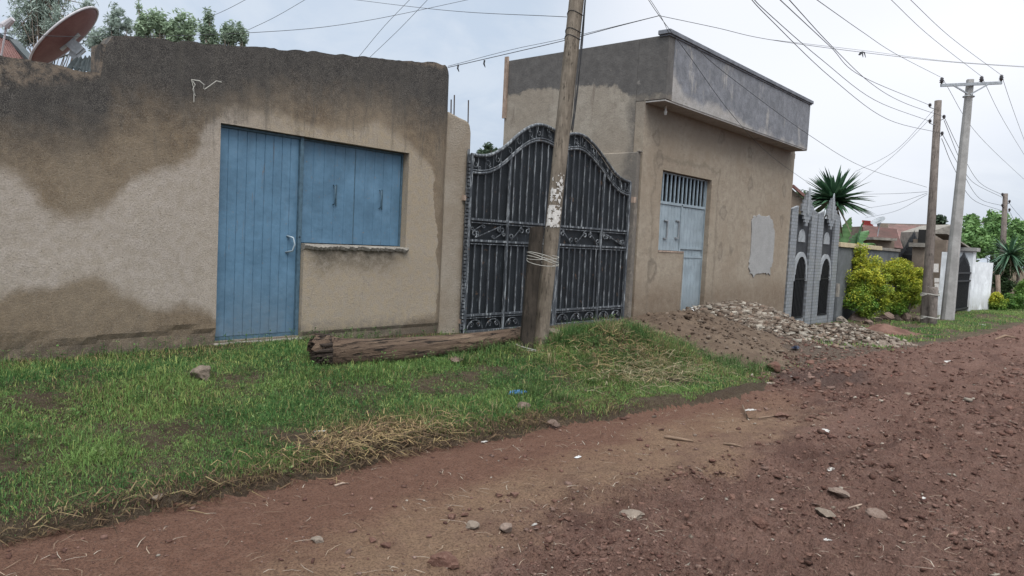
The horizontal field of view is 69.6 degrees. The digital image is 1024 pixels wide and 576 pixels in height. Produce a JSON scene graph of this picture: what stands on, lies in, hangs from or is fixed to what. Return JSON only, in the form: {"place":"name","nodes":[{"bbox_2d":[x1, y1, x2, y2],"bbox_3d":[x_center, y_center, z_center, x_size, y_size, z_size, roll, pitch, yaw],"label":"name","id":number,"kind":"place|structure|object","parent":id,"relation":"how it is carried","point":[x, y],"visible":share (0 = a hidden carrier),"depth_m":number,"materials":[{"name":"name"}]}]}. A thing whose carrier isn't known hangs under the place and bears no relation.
{"place":"outdoors","nodes":[
{"label":"outdoors","id":0,"kind":"place"},
{"bbox_2d":[0,0,464,36],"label":"overhead wire","id":1,"kind":"object","parent":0,"point":[216,34],"visible":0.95,"depth_m":7.72,"materials":[{"name":"metal"}]},
{"bbox_2d":[0,324,1023,575],"bbox_3d":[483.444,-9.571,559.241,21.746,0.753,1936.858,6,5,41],"label":"dirt road","id":2,"kind":"structure","parent":0,"point":[406,530],"depth_m":4.38,"materials":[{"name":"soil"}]},
{"bbox_2d":[0,421,470,533],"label":"dry grass","id":3,"kind":"structure","parent":2,"relation":"on","point":[91,506],"depth_m":3.87,"materials":[{"name":"plant"}]},
{"bbox_2d":[0,391,615,548],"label":"dry grass","id":4,"kind":"structure","parent":2,"relation":"on","point":[205,496],"depth_m":4.06,"materials":[{"name":"plant"}]},
{"bbox_2d":[311,536,323,543],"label":"stone","id":5,"kind":"object","parent":2,"relation":"on","point":[317,539],"visible":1,"depth_m":3.61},
{"bbox_2d":[380,542,390,548],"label":"dirt clod","id":6,"kind":"object","parent":2,"relation":"on","point":[387,545],"visible":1,"depth_m":3.58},
{"bbox_2d":[426,551,458,569],"bbox_3d":[-0.307,1.283,3.443,0.134,0.082,0.132,6,5,41],"label":"stone","id":7,"kind":"object","parent":2,"relation":"on","point":[448,559],"visible":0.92,"depth_m":3.42,"materials":[{"name":"stone"}]},
{"bbox_2d":[448,513,455,519],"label":"dirt clod","id":8,"kind":"object","parent":2,"relation":"on","point":[452,516],"visible":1,"depth_m":3.99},
{"bbox_2d":[465,520,479,528],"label":"stone","id":9,"kind":"object","parent":2,"relation":"on","point":[471,524],"visible":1,"depth_m":3.87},
{"bbox_2d":[279,382,674,488],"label":"dry grass","id":10,"kind":"structure","parent":2,"relation":"on","point":[496,429],"depth_m":5.64,"materials":[{"name":"plant"}]},
{"bbox_2d":[499,523,511,532],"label":"stone","id":11,"kind":"object","parent":2,"relation":"on","point":[506,527],"visible":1,"depth_m":3.88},
{"bbox_2d":[0,356,1023,575],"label":"straw bits","id":12,"kind":"object","parent":2,"relation":"on","point":[584,503],"visible":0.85,"depth_m":4.20,"materials":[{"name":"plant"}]},
{"bbox_2d":[544,536,552,543],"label":"dirt clod","id":13,"kind":"object","parent":2,"relation":"on","point":[549,539],"visible":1,"depth_m":3.82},
{"bbox_2d":[619,509,644,519],"bbox_3d":[0.700,1.338,4.351,0.133,0.054,0.138,6,5,41],"label":"stone","id":14,"kind":"object","parent":2,"relation":"on","point":[637,514],"visible":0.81,"depth_m":4.32,"materials":[{"name":"stone"}]},
{"bbox_2d":[664,435,692,441],"bbox_3d":[1.327,1.202,5.863,0.229,0.026,0.028,4,4,25],"label":"twig","id":15,"kind":"object","parent":2,"relation":"on","point":[673,438],"visible":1,"depth_m":5.86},
{"bbox_2d":[742,405,773,418],"bbox_3d":[2.227,1.169,6.868,0.351,0.049,0.440,6,5,41],"label":"twig","id":16,"kind":"object","parent":2,"relation":"on","point":[752,418],"visible":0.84,"depth_m":6.78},
{"bbox_2d":[749,516,768,531],"bbox_3d":[1.356,1.308,4.061,0.112,0.084,0.073,3,4,8],"label":"stone","id":17,"kind":"object","parent":2,"relation":"on","point":[760,523],"visible":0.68,"depth_m":4.03,"materials":[{"name":"stone"}]},
{"bbox_2d":[774,412,789,418],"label":"stone","id":18,"kind":"object","parent":2,"relation":"on","point":[779,414],"visible":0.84,"depth_m":6.82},
{"bbox_2d":[815,507,835,517],"bbox_3d":[1.861,1.335,4.377,0.124,0.046,0.101,6,5,41],"label":"stone","id":19,"kind":"object","parent":2,"relation":"on","point":[826,513],"visible":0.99,"depth_m":4.36,"materials":[{"name":"stone"}]},
{"bbox_2d":[827,487,849,497],"bbox_3d":[2.115,1.320,4.755,0.140,0.072,0.118,6,5,41],"label":"stone","id":20,"kind":"object","parent":2,"relation":"on","point":[839,492],"visible":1,"depth_m":4.73,"materials":[{"name":"stone"}]},
{"bbox_2d":[865,508,887,518],"bbox_3d":[2.142,1.323,4.325,0.127,0.048,0.108,6,5,41],"label":"stone","id":21,"kind":"object","parent":2,"relation":"on","point":[875,513],"visible":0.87,"depth_m":4.31,"materials":[{"name":"stone"}]},
{"bbox_2d":[0,268,1023,543],"bbox_3d":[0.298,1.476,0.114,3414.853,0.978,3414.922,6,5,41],"label":"ground","id":22,"kind":"structure","parent":0,"point":[654,402],"depth_m":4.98,"materials":[{"name":"plant"}]},
{"bbox_2d":[0,34,29,59],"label":"corrugated shed","id":23,"kind":"structure","parent":22,"relation":"on","point":[14,48],"depth_m":10.49,"materials":[{"name":"brown paint"}]},
{"bbox_2d":[0,17,14,55],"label":"satellite dish","id":24,"kind":"object","parent":23,"relation":"on","point":[7,23],"visible":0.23,"depth_m":8.33,"materials":[{"name":"metal"}]},
{"bbox_2d":[29,6,98,70],"bbox_3d":[-5.245,-2.579,8.623,0.886,1.466,0.755,6,5,41],"label":"satellite dish","id":25,"kind":"object","parent":23,"relation":"on","point":[49,47],"visible":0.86,"depth_m":8.47,"materials":[{"name":"metal"}]},
{"bbox_2d":[2,0,98,66],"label":"eucalyptus tree","id":26,"kind":"object","parent":22,"relation":"on","point":[44,15],"visible":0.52,"depth_m":25.73,"materials":[{"name":"green plant"}]},
{"bbox_2d":[87,1,134,51],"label":"bushy tree","id":27,"kind":"object","parent":22,"relation":"on","point":[115,24],"visible":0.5,"depth_m":23.84,"materials":[{"name":"green plant"}]},
{"bbox_2d":[132,0,198,41],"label":"feathery tree","id":28,"kind":"object","parent":22,"relation":"on","point":[151,21],"visible":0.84,"depth_m":21.88,"materials":[{"name":"green plant"}]},
{"bbox_2d":[190,365,210,381],"bbox_3d":[-2.463,0.691,5.838,0.174,0.163,0.124,0,5,-39],"label":"stone","id":29,"kind":"object","parent":22,"relation":"on","point":[201,372],"visible":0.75,"depth_m":5.80,"materials":[{"name":"stone"}]},
{"bbox_2d":[197,6,221,44],"bbox_3d":[-9.582,-4.503,23.118,0.915,8.593,0.698,6,5,41],"label":"bushy tree","id":30,"kind":"object","parent":22,"relation":"on","point":[207,26],"visible":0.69,"depth_m":22.87,"materials":[{"name":"green plant"}]},
{"bbox_2d":[0,35,448,363],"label":"plaster building","id":31,"kind":"structure","parent":22,"relation":"on","point":[260,191],"depth_m":7.24,"materials":[{"name":"paint"}]},
{"bbox_2d":[67,55,90,71],"bbox_3d":[-4.929,-2.586,8.461,0.327,0.290,0.248,2,4,-18],"label":"roof sheet","id":32,"kind":"object","parent":31,"relation":"on","point":[81,64],"visible":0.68,"depth_m":8.43,"materials":[{"name":"metal"}]},
{"bbox_2d":[191,79,221,101],"bbox_3d":[-2.919,-1.881,7.042,0.282,0.236,0.050,0,5,-39],"label":"wire scrap","id":33,"kind":"object","parent":31,"relation":"attached to","point":[203,86],"visible":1,"depth_m":6.98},
{"bbox_2d":[215,127,299,336],"bbox_3d":[-2.629,-0.558,7.712,0.106,2.100,0.954,6,5,41],"label":"door","id":34,"kind":"structure","parent":31,"relation":"in","point":[258,183],"depth_m":7.70,"materials":[{"name":"blue paint"}]},
{"bbox_2d":[219,19,248,45],"bbox_3d":[-8.884,-4.277,23.168,0.964,8.217,0.794,3,4,10],"label":"bushy tree","id":35,"kind":"object","parent":22,"relation":"on","point":[227,38],"visible":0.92,"depth_m":22.89,"materials":[{"name":"green plant"}]},
{"bbox_2d":[193,400,495,492],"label":"dry grass","id":36,"kind":"structure","parent":22,"relation":"on","point":[363,432],"depth_m":5.03,"materials":[{"name":"plant"}]},
{"bbox_2d":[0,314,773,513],"bbox_3d":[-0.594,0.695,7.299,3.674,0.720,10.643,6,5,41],"label":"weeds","id":37,"kind":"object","parent":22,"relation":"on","point":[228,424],"visible":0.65,"depth_m":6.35,"materials":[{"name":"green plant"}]},
{"bbox_2d":[307,327,520,366],"bbox_3d":[-0.766,0.590,7.610,2.954,0.382,0.366,0,5,-42],"label":"fallen log","id":38,"kind":"object","parent":22,"relation":"on","point":[320,347],"visible":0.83,"depth_m":7.11,"materials":[{"name":"brown wood"}]},
{"bbox_2d":[437,95,470,332],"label":"gate pillar","id":39,"kind":"structure","parent":22,"relation":"on","point":[458,135],"depth_m":9.83,"materials":[{"name":"paint"}]},
{"bbox_2d":[476,142,499,153],"bbox_3d":[-1.180,-3.626,34.176,1.154,6.300,1.174,1,4,-21],"label":"bushy tree","id":40,"kind":"object","parent":22,"relation":"on","point":[488,149],"visible":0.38,"depth_m":33.77,"materials":[{"name":"green plant"}]},
{"bbox_2d":[517,402,530,410],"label":"stone","id":41,"kind":"object","parent":22,"relation":"on","point":[522,404],"visible":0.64,"depth_m":6.25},
{"bbox_2d":[519,226,543,350],"bbox_3d":[0.208,0.076,8.080,0.163,1.517,0.327,4,4,20],"label":"wooden post","id":42,"kind":"object","parent":22,"relation":"on","point":[530,299],"visible":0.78,"depth_m":8.04,"materials":[{"name":"brown wood"}]},
{"bbox_2d":[459,123,635,332],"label":"metal gate","id":43,"kind":"structure","parent":22,"relation":"on","point":[507,191],"depth_m":11.05,"materials":[{"name":"black metal"}]},
{"bbox_2d":[546,419,560,428],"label":"stone","id":44,"kind":"object","parent":22,"relation":"on","point":[555,424],"visible":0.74,"depth_m":6.03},
{"bbox_2d":[534,0,585,345],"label":"utility pole","id":45,"kind":"object","parent":22,"relation":"on","point":[573,32],"visible":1,"depth_m":8.29,"materials":[{"name":"brown wood"}]},
{"bbox_2d":[359,0,564,16],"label":"overhead wire","id":46,"kind":"object","parent":45,"relation":"attached to","point":[471,12],"visible":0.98,"depth_m":10.28,"materials":[{"name":"metal"}]},
{"bbox_2d":[526,252,558,266],"bbox_3d":[0.339,-0.319,8.100,0.349,0.153,0.346,6,5,41],"label":"binding wire","id":47,"kind":"object","parent":45,"relation":"attached to","point":[545,259],"visible":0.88,"depth_m":7.96,"materials":[{"name":"metal"}]},
{"bbox_2d":[450,18,647,65],"bbox_3d":[0.472,-3.157,9.458,2.781,0.537,0.036,4,4,18],"label":"overhead wire","id":48,"kind":"object","parent":45,"relation":"attached to","point":[549,41],"visible":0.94,"depth_m":9.49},
{"bbox_2d":[448,15,658,67],"bbox_3d":[0.472,-3.148,9.458,2.780,0.558,0.041,4,4,18],"label":"overhead wire","id":49,"kind":"object","parent":45,"relation":"attached to","point":[548,44],"visible":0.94,"depth_m":9.49,"materials":[{"name":"metal"}]},
{"bbox_2d":[489,318,705,389],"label":"dry grass","id":50,"kind":"structure","parent":22,"relation":"on","point":[595,355],"depth_m":7.95,"materials":[{"name":"plant"}]},
{"bbox_2d":[447,315,778,415],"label":"tall grass","id":51,"kind":"structure","parent":22,"relation":"on","point":[559,339],"depth_m":8.19,"materials":[{"name":"plant"}]},
{"bbox_2d":[545,330,737,396],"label":"dry grass","id":52,"kind":"structure","parent":22,"relation":"on","point":[651,375],"depth_m":7.82,"materials":[{"name":"plant"}]},
{"bbox_2d":[502,28,813,317],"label":"corner building","id":53,"kind":"structure","parent":22,"relation":"on","point":[687,155],"depth_m":14.59,"materials":[{"name":"beige paint"}]},
{"bbox_2d":[680,207,703,310],"bbox_3d":[3.618,-0.536,15.020,0.054,2.160,0.950,6,5,41],"label":"door","id":54,"kind":"structure","parent":53,"relation":"in","point":[692,219],"depth_m":15.04,"materials":[{"name":"grey paint"}]},
{"bbox_2d":[617,310,802,367],"bbox_3d":[3.392,0.713,12.041,3.406,0.584,6.097,6,5,41],"label":"soil heap","id":55,"kind":"object","parent":22,"relation":"on","point":[684,330],"visible":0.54,"depth_m":11.64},
{"bbox_2d":[618,310,841,381],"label":"soil crumbs","id":56,"kind":"object","parent":22,"relation":"on","point":[688,315],"visible":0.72,"depth_m":11.33,"materials":[{"name":"soil"}]},
{"bbox_2d":[696,335,789,373],"bbox_3d":[3.132,0.886,10.680,1.923,0.353,3.500,4,4,21],"label":"soil heap","id":57,"kind":"object","parent":22,"relation":"on","point":[753,353],"visible":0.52,"depth_m":10.26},
{"bbox_2d":[766,361,780,372],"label":"stone","id":58,"kind":"object","parent":57,"relation":"on","point":[776,366],"visible":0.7,"depth_m":9.58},
{"bbox_2d":[677,299,906,348],"bbox_3d":[5.625,0.701,14.636,3.342,0.824,6.931,6,5,41],"label":"rubble","id":59,"kind":"object","parent":22,"relation":"on","point":[760,318],"visible":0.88,"depth_m":14.09,"materials":[{"name":"stone"}]},
{"bbox_2d":[791,185,804,213],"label":"gable","id":60,"kind":"structure","parent":22,"relation":"on","point":[795,201],"depth_m":24.01,"materials":[{"name":"brown paint"}]},
{"bbox_2d":[783,187,840,324],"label":"tiled gate","id":61,"kind":"structure","parent":22,"relation":"on","point":[812,258],"depth_m":20.03,"materials":[{"name":"grey tile"}]},
{"bbox_2d":[796,166,875,236],"bbox_3d":[10.432,-1.486,24.115,2.633,4.998,2.650,6,5,41],"label":"dragon palm","id":62,"kind":"object","parent":22,"relation":"on","point":[824,194],"visible":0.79,"depth_m":23.65,"materials":[{"name":"green plant"}]},
{"bbox_2d":[836,316,847,322],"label":"stone","id":63,"kind":"object","parent":22,"relation":"on","point":[841,319],"visible":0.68,"depth_m":21.59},
{"bbox_2d":[839,220,872,241],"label":"house","id":64,"kind":"structure","parent":22,"relation":"on","point":[856,229],"depth_m":49.01,"materials":[{"name":"brown paint"}]},
{"bbox_2d":[847,312,866,321],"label":"stone","id":65,"kind":"object","parent":22,"relation":"on","point":[854,316],"visible":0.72,"depth_m":22.18,"materials":[{"name":"stone"}]},
{"bbox_2d":[839,217,875,245],"bbox_3d":[10.913,-0.804,24.746,2.236,3.400,0.594,3,4,4],"label":"banana plant","id":66,"kind":"object","parent":22,"relation":"on","point":[860,237],"visible":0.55,"depth_m":24.53,"materials":[{"name":"green plant"}]},
{"bbox_2d":[812,326,914,346],"bbox_3d":[6.958,0.946,15.173,2.258,0.401,3.756,6,5,41],"label":"rubble heap","id":67,"kind":"object","parent":22,"relation":"on","point":[887,343],"visible":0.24,"depth_m":14.58,"materials":[{"name":"grey stone"}]},
{"bbox_2d":[833,242,900,321],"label":"compound wall","id":68,"kind":"structure","parent":22,"relation":"on","point":[846,255],"depth_m":22.36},
{"bbox_2d":[843,242,894,320],"bbox_3d":[10.716,-0.137,22.452,1.694,2.500,1.625,2,4,-14],"label":"yellow bush","id":69,"kind":"object","parent":22,"relation":"on","point":[867,288],"visible":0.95,"depth_m":22.19,"materials":[{"name":"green plant"}]},
{"bbox_2d":[849,237,896,248],"bbox_3d":[18.011,-0.972,37.090,1.283,3.097,2.995,3,4,0],"label":"flat roof hut","id":70,"kind":"object","parent":22,"relation":"on","point":[884,242],"visible":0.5,"depth_m":36.01,"materials":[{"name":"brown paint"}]},
{"bbox_2d":[871,217,885,235],"bbox_3d":[18.389,-3.108,37.018,0.686,1.007,0.614,6,5,41],"label":"satellite dish","id":71,"kind":"object","parent":70,"relation":"on","point":[878,220],"visible":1,"depth_m":37.05,"materials":[{"name":"metal"}]},
{"bbox_2d":[867,316,882,321],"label":"stone","id":72,"kind":"object","parent":22,"relation":"on","point":[877,318],"visible":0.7,"depth_m":22.15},
{"bbox_2d":[863,225,902,248],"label":"house","id":73,"kind":"structure","parent":22,"relation":"on","point":[884,232],"depth_m":41.88,"materials":[{"name":"brown paint"}]},
{"bbox_2d":[848,224,924,242],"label":"house","id":74,"kind":"structure","parent":22,"relation":"on","point":[900,228],"depth_m":45.51,"materials":[{"name":"brown paint"}]},
{"bbox_2d":[880,312,894,320],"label":"stone","id":75,"kind":"object","parent":22,"relation":"on","point":[887,316],"visible":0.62,"depth_m":22.70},
{"bbox_2d":[865,323,920,335],"bbox_3d":[9.523,1.060,18.909,1.748,0.315,3.325,6,5,41],"label":"soil heap","id":76,"kind":"object","parent":22,"relation":"on","point":[887,329],"visible":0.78,"depth_m":18.45,"materials":[{"name":"soil"}]},
{"bbox_2d":[879,257,923,315],"bbox_3d":[12.391,0.083,23.315,1.478,2.112,1.668,6,5,41],"label":"yellow bush","id":77,"kind":"object","parent":22,"relation":"on","point":[905,296],"visible":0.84,"depth_m":23.01,"materials":[{"name":"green plant"}]},
{"bbox_2d":[877,223,926,227],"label":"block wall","id":78,"kind":"structure","parent":22,"relation":"on","point":[883,225],"depth_m":52.00,"materials":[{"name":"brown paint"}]},
{"bbox_2d":[900,313,910,321],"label":"stone","id":79,"kind":"object","parent":22,"relation":"on","point":[906,317],"visible":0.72,"depth_m":22.78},
{"bbox_2d":[896,230,915,286],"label":"spiked gate","id":80,"kind":"structure","parent":22,"relation":"on","point":[906,253],"depth_m":27.89,"materials":[{"name":"black metal"}]},
{"bbox_2d":[899,224,949,253],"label":"gable wall","id":81,"kind":"structure","parent":22,"relation":"on","point":[905,236],"depth_m":39.98,"materials":[{"name":"paint"}]},
{"bbox_2d":[920,100,945,323],"bbox_3d":[12.598,-2.129,22.172,0.561,7.000,0.458,6,5,41],"label":"utility pole","id":82,"kind":"object","parent":22,"relation":"on","point":[928,270],"visible":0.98,"depth_m":22.07,"materials":[{"name":"brown wood"}]},
{"bbox_2d":[694,45,924,186],"bbox_3d":[7.061,-3.217,16.062,0.866,0.632,15.938,6,5,39],"label":"overhead wire","id":83,"kind":"object","parent":82,"relation":"attached to","point":[785,118],"visible":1,"depth_m":14.39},
{"bbox_2d":[754,0,927,120],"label":"overhead wire","id":84,"kind":"object","parent":82,"relation":"attached to","point":[823,61],"visible":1,"depth_m":14.43,"materials":[{"name":"metal"}]},
{"bbox_2d":[752,0,938,132],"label":"overhead wire","id":85,"kind":"object","parent":82,"relation":"attached to","point":[827,74],"visible":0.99,"depth_m":14.44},
{"bbox_2d":[780,0,928,104],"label":"overhead wire","id":86,"kind":"object","parent":82,"relation":"attached to","point":[834,50],"visible":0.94,"depth_m":12.86,"materials":[{"name":"metal"}]},
{"bbox_2d":[789,0,943,116],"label":"overhead wire","id":87,"kind":"object","parent":82,"relation":"attached to","point":[844,59],"visible":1,"depth_m":13.70,"materials":[{"name":"metal"}]},
{"bbox_2d":[928,287,937,324],"bbox_3d":[12.552,0.624,21.943,0.255,1.328,0.491,6,5,41],"label":"wooden post","id":88,"kind":"object","parent":22,"relation":"on","point":[933,306],"visible":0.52,"depth_m":21.85,"materials":[{"name":"brown wood"}]},
{"bbox_2d":[909,229,970,311],"bbox_3d":[16.838,-0.575,28.947,1.647,3.200,5.938,6,5,41],"label":"entrance shelter","id":89,"kind":"object","parent":22,"relation":"on","point":[918,249],"visible":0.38,"depth_m":26.96,"materials":[{"name":"grey paint"}]},
{"bbox_2d":[937,252,946,314],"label":"gate pillar","id":90,"kind":"structure","parent":22,"relation":"on","point":[943,268],"depth_m":25.80,"materials":[{"name":"white paint"}]},
{"bbox_2d":[936,214,948,224],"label":"conifer tree","id":91,"kind":"object","parent":22,"relation":"on","point":[941,219],"visible":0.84,"depth_m":59.67,"materials":[{"name":"green plant"}]},
{"bbox_2d":[955,251,970,311],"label":"spiked gate","id":92,"kind":"structure","parent":22,"relation":"on","point":[964,273],"depth_m":27.69,"materials":[{"name":"black metal"}]},
{"bbox_2d":[934,75,1003,319],"bbox_3d":[14.620,-2.708,24.048,2.042,8.469,0.530,2,4,-8],"label":"concrete pole","id":93,"kind":"object","parent":22,"relation":"on","point":[948,306],"visible":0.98,"depth_m":23.95,"materials":[{"name":"concrete"}]},
{"bbox_2d":[817,0,941,77],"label":"overhead wire","id":94,"kind":"object","parent":93,"relation":"attached to","point":[870,37],"visible":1,"depth_m":15.27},
{"bbox_2d":[891,0,981,76],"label":"overhead wire","id":95,"kind":"object","parent":93,"relation":"attached to","point":[932,38],"visible":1,"depth_m":18.53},
{"bbox_2d":[911,0,1000,74],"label":"overhead wire","id":96,"kind":"object","parent":93,"relation":"attached to","point":[948,35],"visible":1,"depth_m":17.95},
{"bbox_2d":[960,247,992,310],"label":"white wall","id":97,"kind":"structure","parent":22,"relation":"on","point":[979,291],"depth_m":29.49,"materials":[{"name":"paint"}]},
{"bbox_2d":[961,218,996,261],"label":"leafy tree","id":98,"kind":"object","parent":22,"relation":"on","point":[974,233],"visible":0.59,"depth_m":46.86,"materials":[{"name":"green plant"}]},
{"bbox_2d":[962,209,998,226],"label":"slender tree","id":99,"kind":"object","parent":22,"relation":"on","point":[967,217],"visible":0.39,"depth_m":55.90,"materials":[{"name":"green plant"}]},
{"bbox_2d":[981,211,1011,291],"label":"leafy tree","id":100,"kind":"object","parent":22,"relation":"on","point":[993,226],"visible":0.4,"depth_m":49.16,"materials":[{"name":"green plant"}]},
{"bbox_2d":[988,292,1009,310],"bbox_3d":[20.053,0.570,30.565,1.053,0.886,1.003,3,4,3],"label":"yellow bush","id":101,"kind":"object","parent":22,"relation":"on","point":[997,301],"visible":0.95,"depth_m":30.23,"materials":[{"name":"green plant"}]},
{"bbox_2d":[988,254,1016,292],"bbox_3d":[22.345,-0.263,34.064,1.967,2.681,1.927,6,5,41],"label":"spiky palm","id":102,"kind":"object","parent":22,"relation":"on","point":[994,271],"visible":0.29,"depth_m":33.94,"materials":[{"name":"green plant"}]},
{"bbox_2d":[982,234,1023,279],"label":"spiky palm","id":103,"kind":"object","parent":22,"relation":"on","point":[1011,258],"visible":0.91,"depth_m":32.81,"materials":[{"name":"green plant"}]},
{"bbox_2d":[991,262,1016,299],"bbox_3d":[21.989,-0.138,32.980,1.068,2.168,1.215,6,5,41],"label":"dark shrub","id":104,"kind":"object","parent":22,"relation":"on","point":[1006,285],"visible":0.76,"depth_m":32.78,"materials":[{"name":"green plant"}]},
{"bbox_2d":[999,193,1010,255],"bbox_3d":[26.685,-2.265,40.024,0.582,5.775,0.451,6,5,41],"label":"utility pole","id":105,"kind":"object","parent":22,"relation":"on","point":[1005,201],"visible":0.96,"depth_m":39.91,"materials":[{"name":"brown wood"}]},
{"bbox_2d":[992,217,1023,291],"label":"leafy tree","id":106,"kind":"object","parent":22,"relation":"on","point":[1016,227],"visible":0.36,"depth_m":46.24,"materials":[{"name":"green plant"}]},
{"bbox_2d":[1003,279,1023,309],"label":"green bush","id":107,"kind":"object","parent":22,"relation":"on","point":[1016,301],"visible":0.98,"depth_m":30.99,"materials":[{"name":"green plant"}]},
{"bbox_2d":[0,0,1023,262],"label":"sky","id":108,"kind":"structure","parent":0,"point":[992,31],"materials":[{"name":"white"}]},
{"bbox_2d":[649,1,810,184],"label":"overhead wire","id":109,"kind":"object","parent":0,"point":[714,91],"visible":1,"depth_m":11.17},
{"bbox_2d":[659,15,1017,66],"bbox_3d":[5.972,-3.842,11.802,10.045,1.087,0.132,0,4,-34],"label":"overhead wire","id":110,"kind":"object","parent":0,"point":[825,47],"visible":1,"depth_m":10.86,"materials":[{"name":"metal"}]},
{"bbox_2d":[777,40,1023,66],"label":"overhead wire","id":111,"kind":"object","parent":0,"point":[892,54],"visible":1,"depth_m":12.02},
{"bbox_2d":[807,308,1023,349],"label":"grass","id":112,"kind":"structure","parent":0,"point":[958,319],"depth_m":21.95,"materials":[{"name":"plant"}]},
{"bbox_2d":[995,275,1000,293],"bbox_3d":[21.134,0.125,32.000,0.308,1.402,0.182,6,5,41],"label":"fence post","id":113,"kind":"object","parent":112,"relation":"on","point":[997,281],"visible":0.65,"depth_m":31.93,"materials":[{"name":"brown wood"}]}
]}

